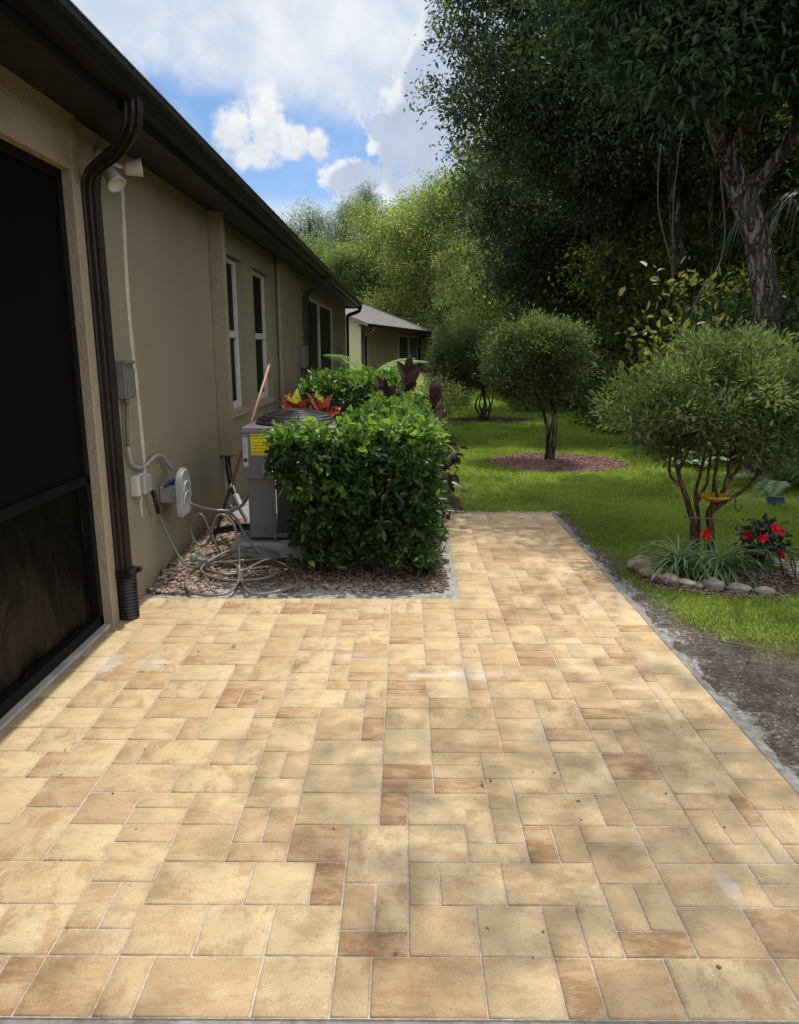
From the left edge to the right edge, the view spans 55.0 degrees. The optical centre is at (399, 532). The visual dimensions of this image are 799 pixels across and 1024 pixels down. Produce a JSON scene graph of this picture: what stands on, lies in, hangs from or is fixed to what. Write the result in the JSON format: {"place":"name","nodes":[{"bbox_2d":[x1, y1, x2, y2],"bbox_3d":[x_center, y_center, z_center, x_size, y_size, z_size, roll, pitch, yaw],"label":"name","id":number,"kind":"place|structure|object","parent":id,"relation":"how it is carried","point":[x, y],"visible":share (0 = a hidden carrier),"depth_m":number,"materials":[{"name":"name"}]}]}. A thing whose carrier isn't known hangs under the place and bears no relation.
{"place":"outdoors","nodes":[
{"label":"outdoors","id":0,"kind":"place"},
{"bbox_2d":[71,0,549,257],"label":"sky","id":1,"kind":"structure","parent":0,"point":[302,99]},
{"bbox_2d":[0,513,798,1022],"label":"patio paving","id":2,"kind":"structure","parent":0,"point":[344,779],"depth_m":2.79,"materials":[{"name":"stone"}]},
{"bbox_2d":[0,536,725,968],"bbox_3d":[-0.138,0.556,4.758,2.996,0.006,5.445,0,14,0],"label":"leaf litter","id":3,"kind":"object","parent":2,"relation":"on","point":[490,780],"visible":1,"depth_m":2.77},
{"bbox_2d":[142,361,798,794],"bbox_3d":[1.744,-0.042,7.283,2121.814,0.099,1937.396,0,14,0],"label":"ground","id":4,"kind":"structure","parent":0,"point":[788,757],"depth_m":5.06,"materials":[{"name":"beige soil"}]},
{"bbox_2d":[0,0,361,731],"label":"house","id":5,"kind":"structure","parent":4,"relation":"on","point":[196,278],"depth_m":4.48,"materials":[{"name":"paint"}]},
{"bbox_2d":[94,148,142,191],"bbox_3d":[-1.649,-2.115,4.502,0.240,0.260,0.344,0,14,0],"label":"floodlight","id":6,"kind":"object","parent":5,"relation":"attached to","point":[115,180],"visible":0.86,"depth_m":4.45,"materials":[{"name":"white plastic"}]},
{"bbox_2d":[130,472,154,496],"bbox_3d":[-1.726,-0.313,5.181,0.085,0.176,0.278,0,14,0],"label":"electrical outlet box","id":7,"kind":"object","parent":5,"relation":"attached to","point":[140,483],"visible":1,"depth_m":5.08,"materials":[{"name":"white plastic"}]},
{"bbox_2d":[115,361,173,470],"bbox_3d":[-1.728,-0.765,5.286,0.077,0.826,0.872,0,14,0],"label":"utility box","id":8,"kind":"object","parent":5,"relation":"attached to","point":[125,379],"visible":1,"depth_m":4.87,"materials":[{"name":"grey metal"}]},
{"bbox_2d":[159,468,191,516],"bbox_3d":[-1.656,-0.322,5.674,0.219,0.340,0.420,0,14,0],"label":"hose holder","id":9,"kind":"object","parent":5,"relation":"attached to","point":[178,492],"visible":0.99,"depth_m":5.60,"materials":[{"name":"grey plastic"}]},
{"bbox_2d":[190,502,261,555],"bbox_3d":[-1.360,-0.036,5.956,0.552,0.486,0.150,-7,15,-28],"label":"garden hose","id":10,"kind":"object","parent":9,"relation":"hanging from","point":[238,522],"visible":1,"depth_m":6.03,"materials":[{"name":"grey"}]},
{"bbox_2d":[225,457,237,494],"bbox_3d":[-1.636,-0.564,7.468,0.059,0.418,0.316,-6,15,-24],"label":"insulated line","id":11,"kind":"object","parent":5,"relation":"attached to","point":[228,470],"visible":0.82,"depth_m":7.52,"materials":[{"name":"black plastic"}]},
{"bbox_2d":[226,257,251,417],"bbox_3d":[-1.795,-2.058,8.089,0.155,1.640,1.290,0,14,0],"label":"window","id":12,"kind":"structure","parent":5,"relation":"in","point":[230,264],"depth_m":8.55,"materials":[{"name":"white glass"}]},
{"bbox_2d":[252,270,275,406],"bbox_3d":[-1.784,-2.481,9.839,0.155,1.640,1.230,0,14,0],"label":"window","id":13,"kind":"structure","parent":5,"relation":"in","point":[258,279],"depth_m":10.14,"materials":[{"name":"white glass"}]},
{"bbox_2d":[299,346,308,393],"bbox_3d":[-1.647,-2.400,13.422,0.135,1.680,0.200,0,14,0],"label":"meter box","id":14,"kind":"object","parent":5,"relation":"attached to","point":[304,357],"visible":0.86,"depth_m":13.19,"materials":[{"name":"grey metal"}]},
{"bbox_2d":[148,515,260,594],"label":"gravel","id":15,"kind":"structure","parent":4,"relation":"on","point":[176,570],"depth_m":5.75,"materials":[{"name":"gravel"}]},
{"bbox_2d":[190,553,213,562],"bbox_3d":[-1.501,0.196,5.821,0.191,0.066,0.058,4,14,15],"label":"sprinkler","id":16,"kind":"object","parent":15,"relation":"on","point":[194,557],"visible":0.99,"depth_m":5.82,"materials":[{"name":"green plastic"}]},
{"bbox_2d":[157,513,298,596],"bbox_3d":[-1.216,-0.003,5.645,1.003,0.665,1.031,0,14,0],"label":"garden hose","id":17,"kind":"object","parent":15,"relation":"on","point":[239,571],"visible":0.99,"depth_m":5.73,"materials":[{"name":"grey"}]},
{"bbox_2d":[151,490,160,513],"bbox_3d":[-1.704,-0.210,5.371,0.038,0.179,0.109,0,14,0],"label":"hose grip","id":18,"kind":"object","parent":17,"relation":"attached to","point":[155,502],"visible":0.95,"depth_m":5.36,"materials":[{"name":"black plastic"}]},
{"bbox_2d":[212,364,270,543],"bbox_3d":[-1.372,-0.719,6.705,0.030,1.457,1.040,5,15,21],"label":"broom handle","id":19,"kind":"object","parent":15,"relation":"on","point":[240,454],"visible":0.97,"depth_m":6.64,"materials":[{"name":"orange wood"}]},
{"bbox_2d":[230,530,354,557],"bbox_3d":[-0.879,0.056,6.717,1.000,0.155,0.940,0,14,0],"label":"equipment pad","id":20,"kind":"object","parent":4,"relation":"on","point":[281,547],"visible":0.16,"depth_m":6.26,"materials":[{"name":"grey concrete"}]},
{"bbox_2d":[233,493,249,532],"bbox_3d":[-1.440,-0.182,7.049,0.174,0.237,0.801,-3,14,-12],"label":"silver line","id":21,"kind":"object","parent":20,"relation":"on","point":[242,510],"visible":0.45,"depth_m":7.17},
{"bbox_2d":[240,409,344,541],"bbox_3d":[-0.857,-0.523,6.550,0.804,1.049,0.781,0,14,0],"label":"air conditioner","id":22,"kind":"object","parent":20,"relation":"on","point":[262,494],"visible":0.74,"depth_m":6.23,"materials":[{"name":"grey paint"}]},
{"bbox_2d":[210,523,265,534],"bbox_3d":[-1.342,-0.020,6.487,0.624,0.149,0.104,7,15,27],"label":"foam pipe","id":23,"kind":"object","parent":22,"relation":"attached to","point":[229,528],"visible":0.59,"depth_m":6.53,"materials":[{"name":"black plastic"}]},
{"bbox_2d":[281,388,312,409],"bbox_3d":[-0.999,-0.736,7.390,0.331,1.280,0.347,-10,17,-36],"label":"croton","id":24,"kind":"object","parent":4,"relation":"on","point":[292,401],"visible":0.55,"depth_m":7.22,"materials":[{"name":"red plant"}]},
{"bbox_2d":[283,196,351,253],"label":"pine tree","id":25,"kind":"object","parent":4,"relation":"on","point":[316,226],"visible":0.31,"depth_m":66.87,"materials":[{"name":"green plant"}]},
{"bbox_2d":[199,556,444,594],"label":"mulch chips","id":26,"kind":"object","parent":4,"relation":"on","point":[357,570],"visible":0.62,"depth_m":5.75,"materials":[{"name":"wood"}]},
{"bbox_2d":[308,390,340,415],"bbox_3d":[-0.724,-0.727,7.391,0.366,1.262,0.361,0,14,0],"label":"croton","id":27,"kind":"object","parent":4,"relation":"on","point":[319,402],"visible":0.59,"depth_m":7.23,"materials":[{"name":"red plant"}]},
{"bbox_2d":[295,227,355,283],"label":"vine draped tree","id":28,"kind":"object","parent":4,"relation":"on","point":[308,244],"visible":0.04,"depth_m":64.04,"materials":[{"name":"green plant"}]},
{"bbox_2d":[310,234,370,320],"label":"vine draped tree","id":29,"kind":"object","parent":4,"relation":"on","point":[330,264],"visible":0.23,"depth_m":61.71,"materials":[{"name":"green plant"}]},
{"bbox_2d":[315,183,370,282],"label":"pine tree","id":30,"kind":"object","parent":4,"relation":"on","point":[339,214],"visible":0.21,"depth_m":68.44,"materials":[{"name":"green plant"}]},
{"bbox_2d":[298,365,404,417],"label":"clipped hedge","id":31,"kind":"object","parent":4,"relation":"on","point":[356,387],"visible":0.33,"depth_m":10.43,"materials":[{"name":"green plant"}]},
{"bbox_2d":[260,387,454,576],"bbox_3d":[-0.291,-0.723,7.487,1.480,1.274,4.237,0,14,0],"label":"clipped hedge","id":32,"kind":"object","parent":4,"relation":"on","point":[384,472],"visible":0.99,"depth_m":5.66,"materials":[{"name":"green plant"}]},
{"bbox_2d":[348,178,384,247],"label":"pine tree","id":33,"kind":"object","parent":4,"relation":"on","point":[366,196],"visible":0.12,"depth_m":77.80,"materials":[{"name":"green plant"}]},
{"bbox_2d":[330,235,408,324],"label":"vine draped tree","id":34,"kind":"object","parent":4,"relation":"on","point":[364,272],"visible":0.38,"depth_m":62.10,"materials":[{"name":"green plant"}]},
{"bbox_2d":[323,354,426,394],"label":"areca palm","id":35,"kind":"object","parent":4,"relation":"on","point":[381,367],"visible":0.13,"depth_m":12.37,"materials":[{"name":"green plant"}]},
{"bbox_2d":[331,187,436,306],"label":"feathery tree","id":36,"kind":"object","parent":4,"relation":"on","point":[367,216],"visible":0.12,"depth_m":63.79,"materials":[{"name":"green plant"}]},
{"bbox_2d":[345,305,436,370],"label":"house","id":37,"kind":"structure","parent":4,"relation":"on","point":[377,337],"depth_m":43.21,"materials":[{"name":"beige paint"}]},
{"bbox_2d":[363,331,367,365],"bbox_3d":[-1.690,-8.913,38.201,0.040,2.100,0.940,3,14,11],"label":"window","id":38,"kind":"structure","parent":37,"relation":"in","point":[366,337],"depth_m":38.32,"materials":[{"name":"glass"}]},
{"bbox_2d":[398,335,407,361],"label":"window","id":39,"kind":"structure","parent":37,"relation":"in","point":[402,339],"depth_m":47.41,"materials":[{"name":"glass"}]},
{"bbox_2d":[409,336,417,367],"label":"window","id":40,"kind":"structure","parent":37,"relation":"in","point":[413,340],"depth_m":51.23,"materials":[{"name":"glass"}]},
{"bbox_2d":[0,1019,798,1023],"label":"concrete edge","id":41,"kind":"object","parent":4,"relation":"on","point":[57,1021],"visible":1,"depth_m":1.95,"materials":[{"name":"concrete"}]},
{"bbox_2d":[375,354,425,399],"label":"broad leaved plant","id":42,"kind":"object","parent":4,"relation":"on","point":[409,374],"visible":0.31,"depth_m":9.73,"materials":[{"name":"purple plant"}]},
{"bbox_2d":[352,160,459,340],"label":"feathery tree","id":43,"kind":"object","parent":4,"relation":"on","point":[402,242],"visible":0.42,"depth_m":57.86,"materials":[{"name":"green plant"}]},
{"bbox_2d":[383,260,438,350],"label":"vine draped tree","id":44,"kind":"object","parent":4,"relation":"on","point":[408,293],"visible":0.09,"depth_m":63.05,"materials":[{"name":"green plant"}]},
{"bbox_2d":[386,531,449,577],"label":"shrub","id":45,"kind":"object","parent":4,"relation":"on","point":[429,558],"visible":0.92,"depth_m":5.69,"materials":[{"name":"green plant"}]},
{"bbox_2d":[419,537,449,593],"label":"mulch chips","id":46,"kind":"object","parent":4,"relation":"on","point":[438,587],"visible":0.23,"depth_m":5.64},
{"bbox_2d":[426,378,452,449],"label":"broad leaved plant","id":47,"kind":"object","parent":4,"relation":"on","point":[434,396],"visible":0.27,"depth_m":9.35,"materials":[{"name":"purple plant"}]},
{"bbox_2d":[415,181,476,342],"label":"feathery tree","id":48,"kind":"object","parent":4,"relation":"on","point":[438,260],"visible":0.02,"depth_m":54.60,"materials":[{"name":"green plant"}]},
{"bbox_2d":[417,367,480,426],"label":"flowering shrub","id":49,"kind":"object","parent":4,"relation":"on","point":[446,402],"visible":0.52,"depth_m":13.56,"materials":[{"name":"green plant"}]},
{"bbox_2d":[440,517,460,598],"bbox_3d":[0.389,0.146,6.550,0.072,0.026,2.743,0,14,0],"label":"concrete edge","id":50,"kind":"object","parent":4,"relation":"on","point":[456,590],"visible":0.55,"depth_m":5.83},
{"bbox_2d":[437,437,466,520],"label":"plant","id":51,"kind":"object","parent":4,"relation":"on","point":[455,478],"visible":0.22,"depth_m":7.50,"materials":[{"name":"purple plant"}]},
{"bbox_2d":[442,435,467,491],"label":"plant","id":52,"kind":"object","parent":4,"relation":"on","point":[455,447],"visible":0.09,"depth_m":8.52,"materials":[{"name":"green plant"}]},
{"bbox_2d":[420,314,493,419],"bbox_3d":[1.405,-3.808,17.751,1.923,2.417,1.891,0,14,0],"label":"topiary tree","id":53,"kind":"object","parent":4,"relation":"on","point":[452,356],"visible":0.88,"depth_m":17.43,"materials":[{"name":"green plant"}]},
{"bbox_2d":[428,209,512,341],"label":"vine draped tree","id":54,"kind":"object","parent":4,"relation":"on","point":[455,291],"visible":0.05,"depth_m":44.78,"materials":[{"name":"green plant"}]},
{"bbox_2d":[436,228,523,345],"bbox_3d":[4.643,-10.135,34.141,5.277,7.003,5.075,8,16,29],"label":"vine draped tree","id":55,"kind":"object","parent":4,"relation":"on","point":[473,315],"visible":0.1,"depth_m":33.68,"materials":[{"name":"green plant"}]},
{"bbox_2d":[444,508,561,513],"bbox_3d":[1.045,-0.212,7.981,1.279,0.043,0.198,0,14,0],"label":"concrete edge","id":56,"kind":"object","parent":4,"relation":"on","point":[520,512],"visible":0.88,"depth_m":7.94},
{"bbox_2d":[442,253,567,354],"bbox_3d":[4.708,-7.693,27.330,6.490,5.755,7.038,0,14,-1],"label":"woodland shrub","id":57,"kind":"object","parent":4,"relation":"on","point":[481,300],"visible":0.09,"depth_m":27.82,"materials":[{"name":"green plant"}]},
{"bbox_2d":[499,393,560,411],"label":"woodland shrub","id":58,"kind":"object","parent":4,"relation":"on","point":[525,407],"visible":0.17,"depth_m":20.16,"materials":[{"name":"green plant"}]},
{"bbox_2d":[485,298,575,406],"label":"woodland shrub","id":59,"kind":"object","parent":4,"relation":"on","point":[518,323],"visible":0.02,"depth_m":21.82,"materials":[{"name":"green plant"}]},
{"bbox_2d":[490,452,627,472],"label":"mulch chips","id":60,"kind":"object","parent":4,"relation":"on","point":[600,463],"visible":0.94,"depth_m":11.31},
{"bbox_2d":[467,302,602,459],"bbox_3d":[1.981,-2.206,11.389,1.980,2.302,1.664,0,14,0],"label":"topiary tree","id":61,"kind":"object","parent":60,"relation":"on","point":[538,356],"visible":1,"depth_m":11.05,"materials":[{"name":"green plant"}]},
{"bbox_2d":[516,297,615,410],"bbox_3d":[4.687,-4.508,19.752,3.980,2.966,2.887,5,15,20],"label":"woodland shrub","id":62,"kind":"object","parent":4,"relation":"on","point":[578,401],"visible":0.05,"depth_m":19.57,"materials":[{"name":"green plant"}]},
{"bbox_2d":[440,27,701,394],"bbox_3d":[4.972,-8.410,20.688,7.689,9.985,5.749,0,14,0],"label":"oak tree","id":63,"kind":"object","parent":4,"relation":"on","point":[528,262],"visible":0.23,"depth_m":20.43,"materials":[{"name":"green plant"}]},
{"bbox_2d":[403,0,795,351],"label":"oak tree","id":64,"kind":"object","parent":4,"relation":"on","point":[541,109],"visible":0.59,"depth_m":15.44,"materials":[{"name":"green plant"}]},
{"bbox_2d":[663,124,683,325],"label":"hanging vine","id":65,"kind":"object","parent":64,"relation":"hanging from","point":[673,213],"visible":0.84,"depth_m":14.92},
{"bbox_2d":[529,248,672,408],"bbox_3d":[5.945,-6.327,22.729,6.398,5.232,5.900,-9,16,-32],"label":"woodland shrub","id":66,"kind":"object","parent":4,"relation":"on","point":[593,312],"visible":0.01,"depth_m":21.88,"materials":[{"name":"green plant"}]},
{"bbox_2d":[554,297,663,425],"bbox_3d":[4.803,-3.908,17.450,3.519,2.878,3.245,-11,17,-38],"label":"woodland shrub","id":67,"kind":"object","parent":4,"relation":"on","point":[584,388],"visible":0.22,"depth_m":17.21,"materials":[{"name":"green plant"}]},
{"bbox_2d":[429,71,798,345],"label":"woodland","id":68,"kind":"object","parent":4,"relation":"on","point":[791,164],"visible":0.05,"depth_m":21.56,"materials":[{"name":"green plant"}]},
{"bbox_2d":[443,442,798,516],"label":"lawn grass","id":69,"kind":"structure","parent":4,"relation":"on","point":[639,459],"depth_m":9.56,"materials":[{"name":"plant"}]},
{"bbox_2d":[555,123,702,378],"bbox_3d":[5.035,-5.748,17.247,3.113,6.400,2.537,0,14,0],"label":"slender tree","id":70,"kind":"object","parent":4,"relation":"on","point":[627,230],"visible":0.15,"depth_m":17.06,"materials":[{"name":"green plant"}]},
{"bbox_2d":[478,0,798,473],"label":"oak tree","id":71,"kind":"object","parent":4,"relation":"on","point":[712,57],"visible":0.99,"depth_m":8.23,"materials":[{"name":"green plant"}]},
{"bbox_2d":[657,144,674,289],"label":"hanging vine","id":72,"kind":"object","parent":71,"relation":"hanging from","point":[659,213],"visible":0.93,"depth_m":12.86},
{"bbox_2d":[690,109,726,320],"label":"hanging vine","id":73,"kind":"object","parent":71,"relation":"hanging from","point":[703,288],"visible":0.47,"depth_m":12.28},
{"bbox_2d":[589,122,689,291],"bbox_3d":[5.969,-6.793,18.851,3.044,7.680,3.735,-4,14,-16],"label":"slender tree","id":74,"kind":"object","parent":4,"relation":"on","point":[646,228],"visible":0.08,"depth_m":18.93,"materials":[{"name":"green plant"}]},
{"bbox_2d":[634,559,654,572],"bbox_3d":[1.865,0.260,5.879,0.148,0.106,0.193,-10,17,-36],"label":"border stone","id":75,"kind":"object","parent":4,"relation":"on","point":[642,566],"visible":0.51,"depth_m":5.83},
{"bbox_2d":[574,301,718,433],"bbox_3d":[5.119,-3.192,15.017,3.199,2.616,2.950,6,15,23],"label":"woodland shrub","id":76,"kind":"object","parent":4,"relation":"on","point":[665,337],"visible":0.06,"depth_m":14.91,"materials":[{"name":"green plant"}]},
{"bbox_2d":[571,286,750,451],"bbox_3d":[4.910,-2.648,12.599,3.618,2.696,2.625,-7,15,-26],"label":"woodland shrub","id":77,"kind":"object","parent":4,"relation":"on","point":[722,323],"visible":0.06,"depth_m":12.57,"materials":[{"name":"green plant"}]},
{"bbox_2d":[543,206,779,389],"bbox_3d":[5.955,-4.633,16.244,5.605,4.970,6.078,0,14,-1],"label":"woodland shrub","id":78,"kind":"object","parent":4,"relation":"on","point":[663,259],"visible":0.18,"depth_m":16.44,"materials":[{"name":"green plant"}]},
{"bbox_2d":[657,573,679,582],"bbox_3d":[1.963,0.335,5.585,0.170,0.086,0.103,9,16,34],"label":"border stone","id":79,"kind":"object","parent":4,"relation":"on","point":[665,577],"visible":0.81,"depth_m":5.55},
{"bbox_2d":[543,501,798,642],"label":"lawn grass","id":80,"kind":"structure","parent":4,"relation":"on","point":[656,521],"depth_m":6.74,"materials":[{"name":"plant"}]},
{"bbox_2d":[620,533,728,586],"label":"spider plant","id":81,"kind":"object","parent":4,"relation":"on","point":[670,560],"visible":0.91,"depth_m":5.68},
{"bbox_2d":[552,514,798,793],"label":"concrete edge","id":82,"kind":"object","parent":4,"relation":"on","point":[751,731],"visible":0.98,"depth_m":3.86,"materials":[{"name":"concrete"}]},
{"bbox_2d":[614,256,741,454],"bbox_3d":[4.327,-2.707,11.961,2.112,3.071,1.543,-7,15,-27],"label":"sapling","id":83,"kind":"object","parent":4,"relation":"on","point":[709,292],"visible":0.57,"depth_m":11.73,"materials":[{"name":"green plant"}]},
{"bbox_2d":[559,512,798,775],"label":"soil crumbs","id":84,"kind":"object","parent":4,"relation":"on","point":[708,648],"visible":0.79,"depth_m":4.32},
{"bbox_2d":[578,67,790,327],"bbox_3d":[6.270,-7.615,15.940,6.002,10.661,5.452,10,17,34],"label":"oak tree","id":85,"kind":"object","parent":4,"relation":"on","point":[680,243],"visible":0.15,"depth_m":15.66,"materials":[{"name":"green plant"}]},
{"bbox_2d":[679,578,696,586],"bbox_3d":[2.066,0.362,5.498,0.132,0.063,0.093,0,14,0],"label":"border stone","id":86,"kind":"object","parent":4,"relation":"on","point":[687,582],"visible":0.84,"depth_m":5.47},
{"bbox_2d":[580,315,798,553],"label":"topiary tree","id":87,"kind":"object","parent":4,"relation":"on","point":[711,400],"visible":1,"depth_m":5.84,"materials":[{"name":"green plant"}]},
{"bbox_2d":[695,450,741,511],"bbox_3d":[2.557,-0.408,6.122,0.331,0.504,0.249,8,16,31],"label":"bird feeder","id":88,"kind":"object","parent":87,"relation":"hanging from","point":[709,496],"visible":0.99,"depth_m":6.16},
{"bbox_2d":[661,446,730,466],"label":"fern","id":89,"kind":"object","parent":4,"relation":"on","point":[707,459],"visible":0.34,"depth_m":10.88,"materials":[{"name":"green plant"}]},
{"bbox_2d":[702,577,724,590],"bbox_3d":[2.209,0.369,5.406,0.154,0.113,0.103,3,14,14],"label":"border stone","id":90,"kind":"object","parent":4,"relation":"on","point":[718,585],"visible":0.79,"depth_m":5.37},
{"bbox_2d":[640,565,798,598],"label":"mulch chips","id":91,"kind":"object","parent":4,"relation":"on","point":[759,584],"visible":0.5,"depth_m":5.52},
{"bbox_2d":[734,513,792,569],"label":"flowering shrub","id":92,"kind":"object","parent":91,"relation":"on","point":[776,530],"visible":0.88,"depth_m":5.84,"materials":[{"name":"green plant"}]},
{"bbox_2d":[734,546,798,578],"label":"wire fence","id":93,"kind":"object","parent":91,"relation":"on","point":[794,573],"visible":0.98,"depth_m":5.47,"materials":[{"name":"black metal"}]},
{"bbox_2d":[665,536,776,588],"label":"spider plant","id":94,"kind":"object","parent":4,"relation":"on","point":[727,561],"visible":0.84,"depth_m":5.58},
{"bbox_2d":[649,119,798,315],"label":"slender tree","id":95,"kind":"object","parent":4,"relation":"on","point":[711,233],"visible":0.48,"depth_m":15.13,"materials":[{"name":"green plant"}]},
{"bbox_2d":[657,242,798,461],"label":"woodland shrub","id":96,"kind":"object","parent":4,"relation":"on","point":[732,293],"visible":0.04,"depth_m":12.48,"materials":[{"name":"green plant"}]},
{"bbox_2d":[664,207,798,357],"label":"woodland shrub","id":97,"kind":"object","parent":4,"relation":"on","point":[747,284],"visible":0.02,"depth_m":12.98,"materials":[{"name":"green plant"}]},
{"bbox_2d":[724,582,751,592],"bbox_3d":[2.363,0.389,5.356,0.183,0.085,0.109,0,14,0],"label":"border stone","id":98,"kind":"object","parent":4,"relation":"on","point":[744,588],"visible":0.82,"depth_m":5.32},
{"bbox_2d":[693,243,798,368],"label":"woodland shrub","id":99,"kind":"object","parent":4,"relation":"on","point":[789,317],"visible":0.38,"depth_m":9.60,"materials":[{"name":"green plant"}]},
{"bbox_2d":[702,637,798,654],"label":"thin stick","id":100,"kind":"object","parent":4,"relation":"on","point":[748,645],"visible":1,"depth_m":4.36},
{"bbox_2d":[715,173,798,453],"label":"cabbage palm","id":101,"kind":"object","parent":4,"relation":"on","point":[777,207],"visible":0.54,"depth_m":11.41,"materials":[{"name":"green plant"}]},
{"bbox_2d":[716,444,798,496],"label":"fern","id":102,"kind":"object","parent":4,"relation":"on","point":[781,483],"visible":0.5,"depth_m":9.05,"materials":[{"name":"green plant"}]},
{"bbox_2d":[753,586,775,594],"bbox_3d":[2.518,0.408,5.309,0.145,0.075,0.090,0,14,0],"label":"border stone","id":103,"kind":"object","parent":4,"relation":"on","point":[764,590],"visible":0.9,"depth_m":5.28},
{"bbox_2d":[766,497,784,505],"bbox_3d":[4.000,-0.306,8.179,0.180,0.133,0.091,3,14,11],"label":"solar light","id":104,"kind":"object","parent":4,"relation":"on","point":[779,500],"visible":0.9,"depth_m":8.16,"materials":[{"name":"blue plastic"}]},
{"bbox_2d":[754,71,798,268],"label":"slender tree","id":105,"kind":"object","parent":4,"relation":"on","point":[786,186],"visible":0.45,"depth_m":11.67,"materials":[{"name":"green plant"}]},
{"bbox_2d":[762,90,798,249],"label":"slender tree","id":106,"kind":"object","parent":4,"relation":"on","point":[788,173],"visible":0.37,"depth_m":13.34,"materials":[{"name":"green plant"}]},
{"bbox_2d":[414,385,659,444],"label":"lawn grass","id":107,"kind":"structure","parent":0,"point":[515,432],"depth_m":15.83,"materials":[{"name":"plant"}]},
{"bbox_2d":[666,608,798,672],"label":"dry grass","id":108,"kind":"structure","parent":0,"point":[790,644],"depth_m":4.59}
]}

